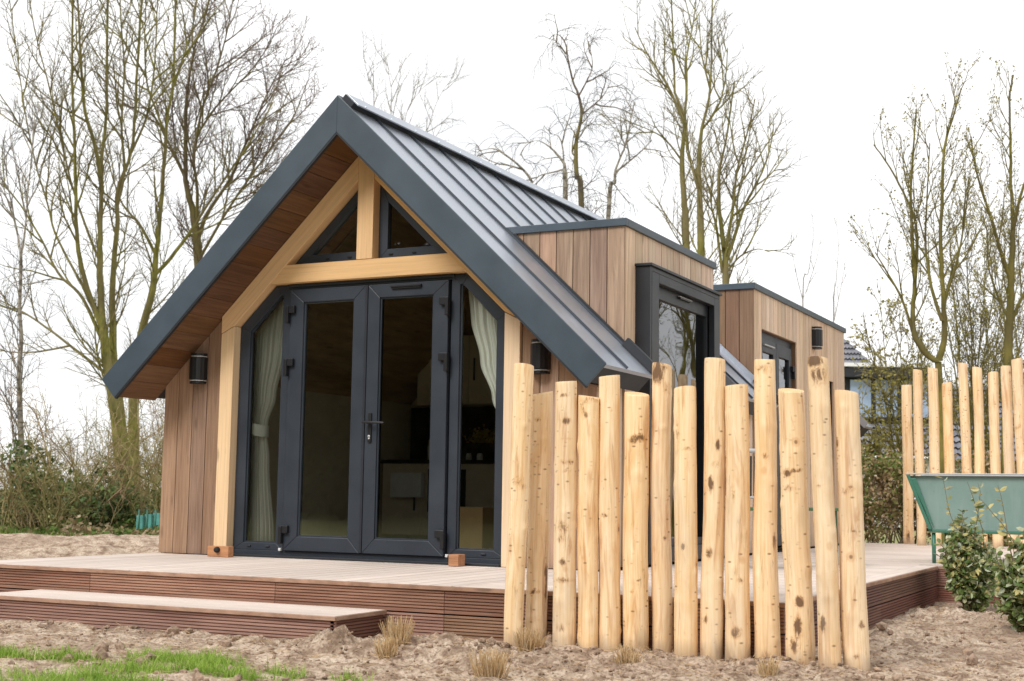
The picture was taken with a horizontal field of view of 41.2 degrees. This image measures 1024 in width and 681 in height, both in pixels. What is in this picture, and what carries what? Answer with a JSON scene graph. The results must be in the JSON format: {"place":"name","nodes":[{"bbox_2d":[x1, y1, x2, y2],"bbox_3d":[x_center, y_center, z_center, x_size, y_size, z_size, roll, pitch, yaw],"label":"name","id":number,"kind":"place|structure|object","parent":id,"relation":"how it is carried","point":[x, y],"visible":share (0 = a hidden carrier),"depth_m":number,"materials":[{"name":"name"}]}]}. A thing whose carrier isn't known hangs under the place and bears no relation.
{"place":"outdoors","nodes":[
{"label":"outdoors","id":0,"kind":"place"},
{"bbox_2d":[0,533,160,559],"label":"soil mound","id":1,"kind":"object","parent":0,"point":[23,546],"visible":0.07,"depth_m":17.42,"materials":[{"name":"sand"}]},
{"bbox_2d":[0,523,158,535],"bbox_3d":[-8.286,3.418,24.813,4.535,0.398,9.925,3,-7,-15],"label":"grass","id":2,"kind":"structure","parent":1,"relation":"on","point":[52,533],"depth_m":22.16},
{"bbox_2d":[0,511,159,535],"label":"leaf litter","id":3,"kind":"object","parent":1,"relation":"on","point":[81,529],"visible":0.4,"depth_m":22.62,"materials":[{"name":"brown plant"}]},
{"bbox_2d":[0,385,163,525],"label":"bare shrub","id":4,"kind":"object","parent":1,"relation":"on","point":[115,495],"visible":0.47,"depth_m":24.64,"materials":[{"name":"plant"}]},
{"bbox_2d":[129,398,163,513],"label":"bare shrub","id":5,"kind":"object","parent":1,"relation":"on","point":[159,448],"visible":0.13,"depth_m":25.82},
{"bbox_2d":[136,509,159,529],"bbox_3d":[-6.191,3.151,23.182,0.422,0.550,0.098,1,-6,0],"label":"garden netting","id":6,"kind":"object","parent":1,"relation":"on","point":[154,517],"visible":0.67,"depth_m":23.16,"materials":[{"name":"teal plastic"}]},
{"bbox_2d":[1,493,992,545],"bbox_3d":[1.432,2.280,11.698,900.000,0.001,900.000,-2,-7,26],"label":"terrain","id":7,"kind":"structure","parent":0,"point":[928,540],"depth_m":33.75,"materials":[{"name":"soil"}]},
{"bbox_2d":[0,434,63,523],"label":"evergreen bush","id":8,"kind":"object","parent":7,"relation":"on","point":[11,466],"visible":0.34,"depth_m":25.33,"materials":[{"name":"green plant"}]},
{"bbox_2d":[0,52,71,520],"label":"birch tree","id":9,"kind":"object","parent":7,"relation":"on","point":[19,378],"visible":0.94,"depth_m":26.99,"materials":[{"name":"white plant"}]},
{"bbox_2d":[0,431,85,527],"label":"bare shrub","id":10,"kind":"object","parent":7,"relation":"on","point":[16,502],"visible":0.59,"depth_m":24.38,"materials":[{"name":"plant"}]},
{"bbox_2d":[10,463,96,525],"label":"evergreen bush","id":11,"kind":"object","parent":7,"relation":"on","point":[34,492],"visible":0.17,"depth_m":24.94,"materials":[{"name":"green plant"}]},
{"bbox_2d":[0,392,113,533],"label":"bare shrub","id":12,"kind":"object","parent":7,"relation":"on","point":[47,512],"visible":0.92,"depth_m":23.32,"materials":[{"name":"plant"}]},
{"bbox_2d":[0,339,116,520],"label":"bare shrub","id":13,"kind":"object","parent":7,"relation":"on","point":[11,402],"visible":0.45,"depth_m":25.41,"materials":[{"name":"plant"}]},
{"bbox_2d":[0,0,136,486],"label":"bare tree","id":14,"kind":"object","parent":7,"relation":"on","point":[101,327],"visible":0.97,"depth_m":28.89,"materials":[{"name":"brown plant"}]},
{"bbox_2d":[0,388,137,530],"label":"bare shrub","id":15,"kind":"object","parent":7,"relation":"on","point":[59,500],"visible":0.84,"depth_m":24.00,"materials":[{"name":"plant"}]},
{"bbox_2d":[0,350,164,517],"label":"undergrowth","id":16,"kind":"object","parent":7,"relation":"on","point":[144,444],"visible":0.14,"depth_m":35.09,"materials":[{"name":"plant"}]},
{"bbox_2d":[5,398,162,528],"bbox_3d":[-8.058,2.185,24.280,3.898,2.691,4.298,-2,-7,26],"label":"bare shrub","id":17,"kind":"object","parent":7,"relation":"on","point":[96,484],"visible":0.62,"depth_m":24.26,"materials":[{"name":"plant"}]},
{"bbox_2d":[48,461,135,526],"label":"evergreen bush","id":18,"kind":"object","parent":7,"relation":"on","point":[83,499],"visible":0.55,"depth_m":24.40,"materials":[{"name":"green plant"}]},
{"bbox_2d":[52,394,163,528],"bbox_3d":[-7.010,2.071,25.149,4.721,3.148,3.222,-2,-7,26],"label":"bare shrub","id":19,"kind":"object","parent":7,"relation":"on","point":[139,486],"visible":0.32,"depth_m":24.92,"materials":[{"name":"plant"}]},
{"bbox_2d":[89,481,139,528],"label":"evergreen bush","id":20,"kind":"object","parent":7,"relation":"on","point":[125,513],"visible":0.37,"depth_m":24.73,"materials":[{"name":"green plant"}]},
{"bbox_2d":[85,409,163,506],"bbox_3d":[-7.685,2.679,27.686,1.946,2.476,2.322,1,-6,-4],"label":"bare shrub","id":21,"kind":"object","parent":7,"relation":"on","point":[116,451],"visible":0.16,"depth_m":27.67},
{"bbox_2d":[92,401,163,530],"bbox_3d":[-6.354,2.206,24.414,2.585,2.733,5.174,-1,-7,12],"label":"bare shrub","id":22,"kind":"object","parent":7,"relation":"on","point":[149,489],"visible":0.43,"depth_m":24.32,"materials":[{"name":"plant"}]},
{"bbox_2d":[58,0,203,487],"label":"bare tree","id":23,"kind":"object","parent":7,"relation":"on","point":[114,265],"visible":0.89,"depth_m":29.55,"materials":[{"name":"brown plant"}]},
{"bbox_2d":[78,0,314,492],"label":"bare tree","id":24,"kind":"object","parent":7,"relation":"on","point":[154,273],"visible":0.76,"depth_m":30.89,"materials":[{"name":"brown plant"}]},
{"bbox_2d":[83,0,328,311],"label":"bare tree","id":25,"kind":"object","parent":7,"relation":"on","point":[198,252],"visible":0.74,"depth_m":32.38,"materials":[{"name":"brown plant"}]},
{"bbox_2d":[354,24,473,140],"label":"birch tree","id":26,"kind":"object","parent":7,"relation":"on","point":[414,88],"visible":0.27,"depth_m":60.36,"materials":[{"name":"plant"}]},
{"bbox_2d":[461,87,598,209],"bbox_3d":[0.603,-0.672,32.558,4.222,10.570,2.757,2,-6,-8],"label":"birch tree","id":27,"kind":"object","parent":7,"relation":"on","point":[565,178],"visible":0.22,"depth_m":32.97,"materials":[{"name":"brown plant"}]},
{"bbox_2d":[525,13,644,214],"bbox_3d":[1.747,-1.809,33.651,2.839,13.115,3.035,-2,-7,26],"label":"birch tree","id":28,"kind":"object","parent":7,"relation":"on","point":[575,148],"visible":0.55,"depth_m":34.00,"materials":[{"name":"brown plant"}]},
{"bbox_2d":[578,65,686,218],"bbox_3d":[2.579,-1.042,33.623,2.508,11.600,3.614,6,-8,-37],"label":"birch tree","id":29,"kind":"object","parent":7,"relation":"on","point":[608,213],"visible":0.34,"depth_m":33.95,"materials":[{"name":"brown plant"}]},
{"bbox_2d":[593,0,725,276],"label":"bare tree","id":30,"kind":"object","parent":7,"relation":"on","point":[686,241],"visible":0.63,"depth_m":30.04,"materials":[{"name":"brown plant"}]},
{"bbox_2d":[655,0,753,283],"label":"bare tree","id":31,"kind":"object","parent":7,"relation":"on","point":[700,250],"visible":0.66,"depth_m":28.96,"materials":[{"name":"brown plant"}]},
{"bbox_2d":[675,54,806,283],"bbox_3d":[4.347,-0.730,25.989,2.676,9.318,2.588,0,-6,4],"label":"bare tree","id":32,"kind":"object","parent":7,"relation":"on","point":[725,259],"visible":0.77,"depth_m":25.91,"materials":[{"name":"brown plant"}]},
{"bbox_2d":[790,210,825,306],"bbox_3d":[6.372,0.722,29.753,0.696,7.323,0.887,2,-7,-13],"label":"sapling","id":33,"kind":"object","parent":7,"relation":"on","point":[802,295],"visible":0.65,"depth_m":29.98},
{"bbox_2d":[832,217,847,321],"bbox_3d":[7.175,0.829,29.906,0.409,7.165,0.825,-2,-7,26],"label":"sapling","id":34,"kind":"object","parent":7,"relation":"on","point":[833,294],"visible":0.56,"depth_m":30.01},
{"bbox_2d":[859,404,894,515],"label":"willow shrub","id":35,"kind":"object","parent":7,"relation":"on","point":[870,445],"visible":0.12,"depth_m":22.88,"materials":[{"name":"green plant"}]},
{"bbox_2d":[861,443,915,542],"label":"hedge bush","id":36,"kind":"object","parent":7,"relation":"on","point":[892,510],"visible":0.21,"depth_m":20.38,"materials":[{"name":"green plant"}]},
{"bbox_2d":[863,448,928,543],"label":"hedge bush","id":37,"kind":"object","parent":7,"relation":"on","point":[888,471],"visible":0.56,"depth_m":20.19,"materials":[{"name":"green plant"}]},
{"bbox_2d":[846,277,957,543],"bbox_3d":[6.312,1.212,22.051,1.795,4.622,1.674,0,-6,7],"label":"willow shrub","id":38,"kind":"object","parent":7,"relation":"on","point":[889,404],"visible":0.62,"depth_m":21.95,"materials":[{"name":"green plant"}]},
{"bbox_2d":[881,459,955,543],"bbox_3d":[6.377,2.595,20.960,1.692,1.543,1.413,-2,-7,26],"label":"hedge bush","id":39,"kind":"object","parent":7,"relation":"on","point":[927,529],"visible":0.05,"depth_m":20.78,"materials":[{"name":"green plant"}]},
{"bbox_2d":[847,48,1001,544],"bbox_3d":[6.082,-0.428,19.841,2.101,7.410,1.679,-4,-8,36],"label":"willow tree","id":40,"kind":"object","parent":7,"relation":"on","point":[913,255],"visible":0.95,"depth_m":19.91,"materials":[{"name":"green plant"}]},
{"bbox_2d":[844,339,1016,527],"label":"neighbour house","id":41,"kind":"structure","parent":7,"relation":"on","point":[850,376],"depth_m":42.86,"materials":[{"name":"grey tile"}]},
{"bbox_2d":[850,380,870,416],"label":"window","id":42,"kind":"structure","parent":41,"relation":"in","point":[854,385],"depth_m":42.93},
{"bbox_2d":[875,380,896,416],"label":"window","id":43,"kind":"structure","parent":41,"relation":"in","point":[886,383],"depth_m":42.91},
{"bbox_2d":[912,170,1016,471],"bbox_3d":[7.853,0.353,23.035,2.078,6.598,2.059,1,-6,-5],"label":"willow shrub","id":44,"kind":"object","parent":7,"relation":"on","point":[983,326],"visible":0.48,"depth_m":23.08,"materials":[{"name":"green plant"}]},
{"bbox_2d":[958,363,972,534],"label":"fence log","id":45,"kind":"object","parent":7,"relation":"on","point":[964,418],"visible":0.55,"depth_m":16.30,"materials":[{"name":"brown wood"}]},
{"bbox_2d":[954,450,1003,538],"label":"hedge bush","id":46,"kind":"object","parent":7,"relation":"on","point":[987,463],"visible":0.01,"depth_m":20.68,"materials":[{"name":"green plant"}]},
{"bbox_2d":[936,197,1023,472],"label":"willow shrub","id":47,"kind":"object","parent":7,"relation":"on","point":[986,408],"visible":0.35,"depth_m":23.46,"materials":[{"name":"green plant"}]},
{"bbox_2d":[946,57,1023,546],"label":"willow tree","id":48,"kind":"object","parent":7,"relation":"on","point":[1010,312],"visible":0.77,"depth_m":20.48,"materials":[{"name":"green plant"}]},
{"bbox_2d":[978,198,1023,471],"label":"willow shrub","id":49,"kind":"object","parent":7,"relation":"on","point":[1014,327],"visible":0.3,"depth_m":22.15,"materials":[{"name":"brown plant"}]},
{"bbox_2d":[0,601,1023,680],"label":"ground","id":50,"kind":"structure","parent":0,"point":[316,645],"depth_m":7.08,"materials":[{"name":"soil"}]},
{"bbox_2d":[0,638,381,680],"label":"grass","id":51,"kind":"structure","parent":50,"relation":"on","point":[204,659],"depth_m":6.30,"materials":[{"name":"plant"}]},
{"bbox_2d":[0,589,386,638],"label":"deck step","id":52,"kind":"object","parent":50,"relation":"on","point":[225,617],"visible":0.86,"depth_m":8.32,"materials":[{"name":"wood"}]},
{"bbox_2d":[372,635,400,658],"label":"dry grass tuft","id":53,"kind":"object","parent":50,"relation":"on","point":[388,651],"visible":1,"depth_m":6.89,"materials":[{"name":"plant"}]},
{"bbox_2d":[378,615,414,644],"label":"dry grass tuft","id":54,"kind":"object","parent":50,"relation":"on","point":[399,633],"visible":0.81,"depth_m":7.44,"materials":[{"name":"plant"}]},
{"bbox_2d":[467,646,513,678],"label":"dry grass tuft","id":55,"kind":"object","parent":50,"relation":"on","point":[496,667],"visible":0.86,"depth_m":6.17,"materials":[{"name":"plant"}]},
{"bbox_2d":[0,543,1016,657],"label":"deck","id":56,"kind":"structure","parent":50,"relation":"on","point":[463,601],"depth_m":9.10,"materials":[{"name":"wood"}]},
{"bbox_2d":[207,546,233,556],"bbox_3d":[-2.409,1.735,11.203,0.215,0.086,0.104,-2,-7,26],"label":"door stop","id":57,"kind":"object","parent":56,"relation":"on","point":[219,551],"depth_m":11.17,"materials":[{"name":"orange wood"}]},
{"bbox_2d":[447,554,464,566],"bbox_3d":[-0.433,1.662,10.310,0.119,0.088,0.110,-2,-7,26],"label":"door stop","id":58,"kind":"object","parent":56,"relation":"on","point":[457,560],"depth_m":10.26,"materials":[{"name":"orange wood"}]},
{"bbox_2d":[102,93,871,571],"bbox_3d":[0.598,0.515,14.622,4.697,4.069,8.990,-2,-7,26],"label":"timber cabin","id":59,"kind":"object","parent":56,"relation":"on","point":[370,247],"visible":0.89,"depth_m":11.33,"materials":[{"name":"brown wood"}]},
{"bbox_2d":[189,353,207,383],"bbox_3d":[-2.720,0.242,11.747,0.149,0.260,0.110,-2,-7,26],"label":"wall lamp","id":60,"kind":"object","parent":59,"relation":"attached to","point":[198,365],"visible":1,"depth_m":11.71,"materials":[{"name":"black plastic"}]},
{"bbox_2d":[233,286,290,550],"bbox_3d":[-2.099,0.649,11.539,0.514,2.220,0.082,-2,-7,26],"label":"side window","id":61,"kind":"structure","parent":59,"relation":"in","point":[247,347],"depth_m":11.55,"materials":[{"name":"black metal"}]},
{"bbox_2d":[248,299,283,540],"bbox_3d":[-2.090,0.652,11.643,0.420,2.150,0.101,-2,-7,26],"label":"curtain","id":62,"kind":"object","parent":59,"relation":"hanging from","point":[268,353],"visible":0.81,"depth_m":11.68,"materials":[{"name":"fabric"}]},
{"bbox_2d":[277,285,365,552],"bbox_3d":[-1.558,0.645,11.224,0.790,2.178,0.117,-2,-7,26],"label":"door","id":63,"kind":"structure","parent":59,"relation":"in","point":[290,537],"depth_m":11.24,"materials":[{"name":"black metal"}]},
{"bbox_2d":[296,191,357,263],"bbox_3d":[-1.530,-0.965,11.450,0.688,0.655,0.070,-2,-7,26],"label":"gable window","id":64,"kind":"structure","parent":59,"relation":"in","point":[311,255],"depth_m":11.41,"materials":[{"name":"black metal"}]},
{"bbox_2d":[361,280,451,556],"bbox_3d":[-0.834,0.613,10.852,0.790,2.178,0.141,-2,-7,26],"label":"door","id":65,"kind":"structure","parent":59,"relation":"in","point":[441,290],"depth_m":10.82,"materials":[{"name":"black metal"}]},
{"bbox_2d":[378,185,446,257],"bbox_3d":[-0.773,-0.996,11.074,0.688,0.655,0.070,-2,-7,26],"label":"gable window","id":66,"kind":"structure","parent":59,"relation":"in","point":[387,201],"depth_m":11.14,"materials":[{"name":"black metal"}]},
{"bbox_2d":[381,335,495,534],"bbox_3d":[-0.382,1.016,14.645,2.010,2.150,0.627,-2,-7,26],"label":"kitchen unit","id":67,"kind":"object","parent":59,"relation":"in","point":[405,515],"visible":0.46,"depth_m":14.67,"materials":[{"name":"black plastic"}]},
{"bbox_2d":[390,473,423,496],"bbox_3d":[-1.121,1.544,14.563,0.380,0.260,0.068,-2,-7,26],"label":"towel","id":68,"kind":"object","parent":67,"relation":"hanging from","point":[406,484],"visible":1,"depth_m":14.53,"materials":[{"name":"white fabric"}]},
{"bbox_2d":[464,424,494,442],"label":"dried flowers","id":69,"kind":"object","parent":67,"relation":"on","point":[481,436],"visible":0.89,"depth_m":14.62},
{"bbox_2d":[459,507,493,548],"bbox_3d":[-0.425,1.806,13.105,0.500,0.407,0.350,-2,-7,26],"label":"cardboard box","id":70,"kind":"object","parent":59,"relation":"on","point":[476,527],"visible":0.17,"depth_m":12.90,"materials":[{"name":"cardboard"}]},
{"bbox_2d":[447,274,506,558],"bbox_3d":[-0.251,0.573,10.624,0.514,2.220,0.082,-2,-7,26],"label":"side window","id":71,"kind":"structure","parent":59,"relation":"in","point":[460,280],"depth_m":10.63,"materials":[{"name":"black metal"}]},
{"bbox_2d":[468,290,496,408],"bbox_3d":[-0.190,0.577,10.729,0.400,2.150,0.045,-2,-7,26],"label":"curtain","id":72,"kind":"object","parent":59,"relation":"hanging from","point":[484,323],"visible":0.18,"depth_m":10.80,"materials":[{"name":"fabric"}]},
{"bbox_2d":[530,339,550,374],"bbox_3d":[0.203,0.121,10.299,0.149,0.260,0.110,-2,-7,26],"label":"wall lamp","id":73,"kind":"object","parent":59,"relation":"attached to","point":[540,357],"visible":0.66,"depth_m":10.26,"materials":[{"name":"black plastic"}]},
{"bbox_2d":[635,262,721,564],"bbox_3d":[1.427,0.659,11.541,0.165,2.376,1.826,-2,-7,26],"label":"bay window","id":74,"kind":"structure","parent":59,"relation":"in","point":[654,283],"depth_m":11.20,"materials":[{"name":"black metal"}]},
{"bbox_2d":[762,338,775,380],"bbox_3d":[2.686,1.075,14.306,0.070,2.165,0.626,-2,-7,26],"label":"window","id":75,"kind":"structure","parent":59,"relation":"in","point":[768,347],"depth_m":14.49,"materials":[{"name":"grey glass"}]},
{"bbox_2d":[776,344,795,545],"bbox_3d":[2.981,1.144,14.879,0.085,2.165,0.656,-2,-7,26],"label":"terrace door","id":76,"kind":"structure","parent":59,"relation":"in","point":[783,353],"depth_m":14.71,"materials":[{"name":"black metal"}]},
{"bbox_2d":[812,326,822,349],"bbox_3d":[3.590,-0.029,15.979,0.110,0.260,0.149,-2,-7,26],"label":"wall lamp","id":77,"kind":"object","parent":59,"relation":"attached to","point":[817,337],"visible":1,"depth_m":15.92,"materials":[{"name":"black plastic"}]},
{"bbox_2d":[901,385,913,543],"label":"fence log","id":78,"kind":"object","parent":56,"relation":"on","point":[908,517],"visible":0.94,"depth_m":17.17,"materials":[{"name":"brown wood"}]},
{"bbox_2d":[913,369,926,544],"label":"fence log","id":79,"kind":"object","parent":56,"relation":"on","point":[918,431],"visible":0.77,"depth_m":16.75,"materials":[{"name":"brown wood"}]},
{"bbox_2d":[928,367,941,545],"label":"fence log","id":80,"kind":"object","parent":56,"relation":"on","point":[934,446],"visible":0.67,"depth_m":16.59,"materials":[{"name":"brown wood"}]},
{"bbox_2d":[942,382,954,543],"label":"fence log","id":81,"kind":"object","parent":56,"relation":"on","point":[948,438],"visible":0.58,"depth_m":16.66,"materials":[{"name":"brown wood"}]},
{"bbox_2d":[905,473,1023,562],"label":"trough","id":82,"kind":"object","parent":56,"relation":"on","point":[930,494],"visible":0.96,"depth_m":11.88,"materials":[{"name":"green paint"}]},
{"bbox_2d":[972,367,987,547],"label":"fence log","id":83,"kind":"object","parent":56,"relation":"on","point":[979,454],"visible":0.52,"depth_m":16.12,"materials":[{"name":"brown wood"}]},
{"bbox_2d":[988,371,1002,548],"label":"fence log","id":84,"kind":"object","parent":56,"relation":"on","point":[994,431],"visible":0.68,"depth_m":15.95,"materials":[{"name":"brown wood"}]},
{"bbox_2d":[1001,365,1018,549],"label":"fence log","id":85,"kind":"object","parent":56,"relation":"on","point":[1007,423],"visible":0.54,"depth_m":15.82,"materials":[{"name":"brown wood"}]},
{"bbox_2d":[1011,358,1023,542],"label":"fence log","id":86,"kind":"object","parent":56,"relation":"on","point":[1018,386],"visible":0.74,"depth_m":15.68,"materials":[{"name":"brown wood"}]},
{"bbox_2d":[504,363,533,646],"bbox_3d":[0.037,0.982,7.605,0.154,1.711,0.115,-2,-7,26],"label":"fence log","id":87,"kind":"object","parent":50,"relation":"on","point":[522,402],"visible":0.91,"depth_m":7.57,"materials":[{"name":"brown wood"}]},
{"bbox_2d":[512,626,548,651],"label":"dry grass tuft","id":88,"kind":"object","parent":50,"relation":"on","point":[530,642],"visible":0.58,"depth_m":7.22,"materials":[{"name":"plant"}]},
{"bbox_2d":[525,391,552,639],"bbox_3d":[0.153,1.069,7.739,0.146,1.571,0.132,-2,-7,26],"label":"fence log","id":89,"kind":"object","parent":50,"relation":"on","point":[538,540],"visible":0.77,"depth_m":7.70,"materials":[{"name":"brown wood"}]},
{"bbox_2d":[552,381,576,646],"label":"fence log","id":90,"kind":"object","parent":50,"relation":"on","point":[564,546],"visible":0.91,"depth_m":7.49,"materials":[{"name":"brown wood"}]},
{"bbox_2d":[577,395,598,648],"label":"fence log","id":91,"kind":"object","parent":50,"relation":"on","point":[588,477],"visible":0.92,"depth_m":7.46,"materials":[{"name":"brown wood"}]},
{"bbox_2d":[598,375,621,651],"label":"fence log","id":92,"kind":"object","parent":50,"relation":"on","point":[609,630],"visible":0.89,"depth_m":7.48,"materials":[{"name":"brown wood"}]},
{"bbox_2d":[611,643,646,663],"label":"dry grass tuft","id":93,"kind":"object","parent":50,"relation":"on","point":[626,655],"visible":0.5,"depth_m":6.80,"materials":[{"name":"plant"}]},
{"bbox_2d":[623,392,648,651],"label":"fence log","id":94,"kind":"object","parent":50,"relation":"on","point":[635,528],"visible":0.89,"depth_m":7.44,"materials":[{"name":"brown wood"}]},
{"bbox_2d":[650,362,672,652],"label":"fence log","id":95,"kind":"object","parent":50,"relation":"on","point":[662,594],"visible":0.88,"depth_m":7.48,"materials":[{"name":"brown wood"}]},
{"bbox_2d":[673,386,697,656],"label":"fence log","id":96,"kind":"object","parent":50,"relation":"on","point":[686,558],"visible":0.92,"depth_m":7.21,"materials":[{"name":"brown wood"}]},
{"bbox_2d":[700,357,724,658],"bbox_3d":[1.068,0.951,7.244,0.141,1.721,0.125,-2,-7,26],"label":"fence log","id":97,"kind":"object","parent":50,"relation":"on","point":[711,603],"visible":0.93,"depth_m":7.20,"materials":[{"name":"brown wood"}]},
{"bbox_2d":[725,384,750,660],"bbox_3d":[1.188,1.019,7.183,0.134,1.576,0.137,-2,-7,26],"label":"fence log","id":98,"kind":"object","parent":50,"relation":"on","point":[737,585],"visible":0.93,"depth_m":7.14,"materials":[{"name":"brown wood"}]},
{"bbox_2d":[752,359,780,657],"bbox_3d":[1.338,0.950,7.163,0.147,1.714,0.139,-2,-7,26],"label":"fence log","id":99,"kind":"object","parent":50,"relation":"on","point":[766,597],"visible":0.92,"depth_m":7.13,"materials":[{"name":"brown wood"}]},
{"bbox_2d":[754,656,781,677],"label":"dry grass tuft","id":100,"kind":"object","parent":50,"relation":"on","point":[770,669],"visible":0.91,"depth_m":6.42,"materials":[{"name":"plant"}]},
{"bbox_2d":[778,388,815,664],"bbox_3d":[1.457,1.012,6.969,0.179,1.550,0.151,-2,-7,26],"label":"fence log","id":101,"kind":"object","parent":50,"relation":"on","point":[799,619],"visible":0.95,"depth_m":6.92,"materials":[{"name":"brown wood"}]},
{"bbox_2d":[807,356,841,669],"bbox_3d":[1.559,0.922,6.791,0.155,1.692,0.121,-2,-7,26],"label":"fence log","id":102,"kind":"object","parent":50,"relation":"on","point":[827,589],"visible":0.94,"depth_m":6.75,"materials":[{"name":"brown wood"}]},
{"bbox_2d":[834,390,870,671],"bbox_3d":[1.701,1.009,6.798,0.164,1.525,0.132,-2,-7,26],"label":"fence log","id":103,"kind":"object","parent":50,"relation":"on","point":[854,628],"visible":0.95,"depth_m":6.76,"materials":[{"name":"brown wood"}]},
{"bbox_2d":[933,476,1000,612],"bbox_3d":[3.584,1.591,10.655,0.542,1.048,0.585,-2,-7,26],"label":"variegated shrub","id":104,"kind":"object","parent":50,"relation":"on","point":[970,583],"visible":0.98,"depth_m":10.52,"materials":[{"name":"green plant"}]},
{"bbox_2d":[974,486,1023,631],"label":"variegated shrub","id":105,"kind":"object","parent":50,"relation":"on","point":[1009,578],"visible":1,"depth_m":8.88,"materials":[{"name":"green plant"}]},
{"bbox_2d":[0,0,1023,488],"label":"sky","id":106,"kind":"structure","parent":0,"point":[836,63],"materials":[{"name":"white"}]},
{"bbox_2d":[725,448,754,510],"bbox_3d":[1.744,1.294,10.451,0.426,0.914,0.479,0,-6,6],"label":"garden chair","id":107,"kind":"object","parent":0,"point":[751,451],"visible":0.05,"depth_m":10.27,"materials":[{"name":"paint"}]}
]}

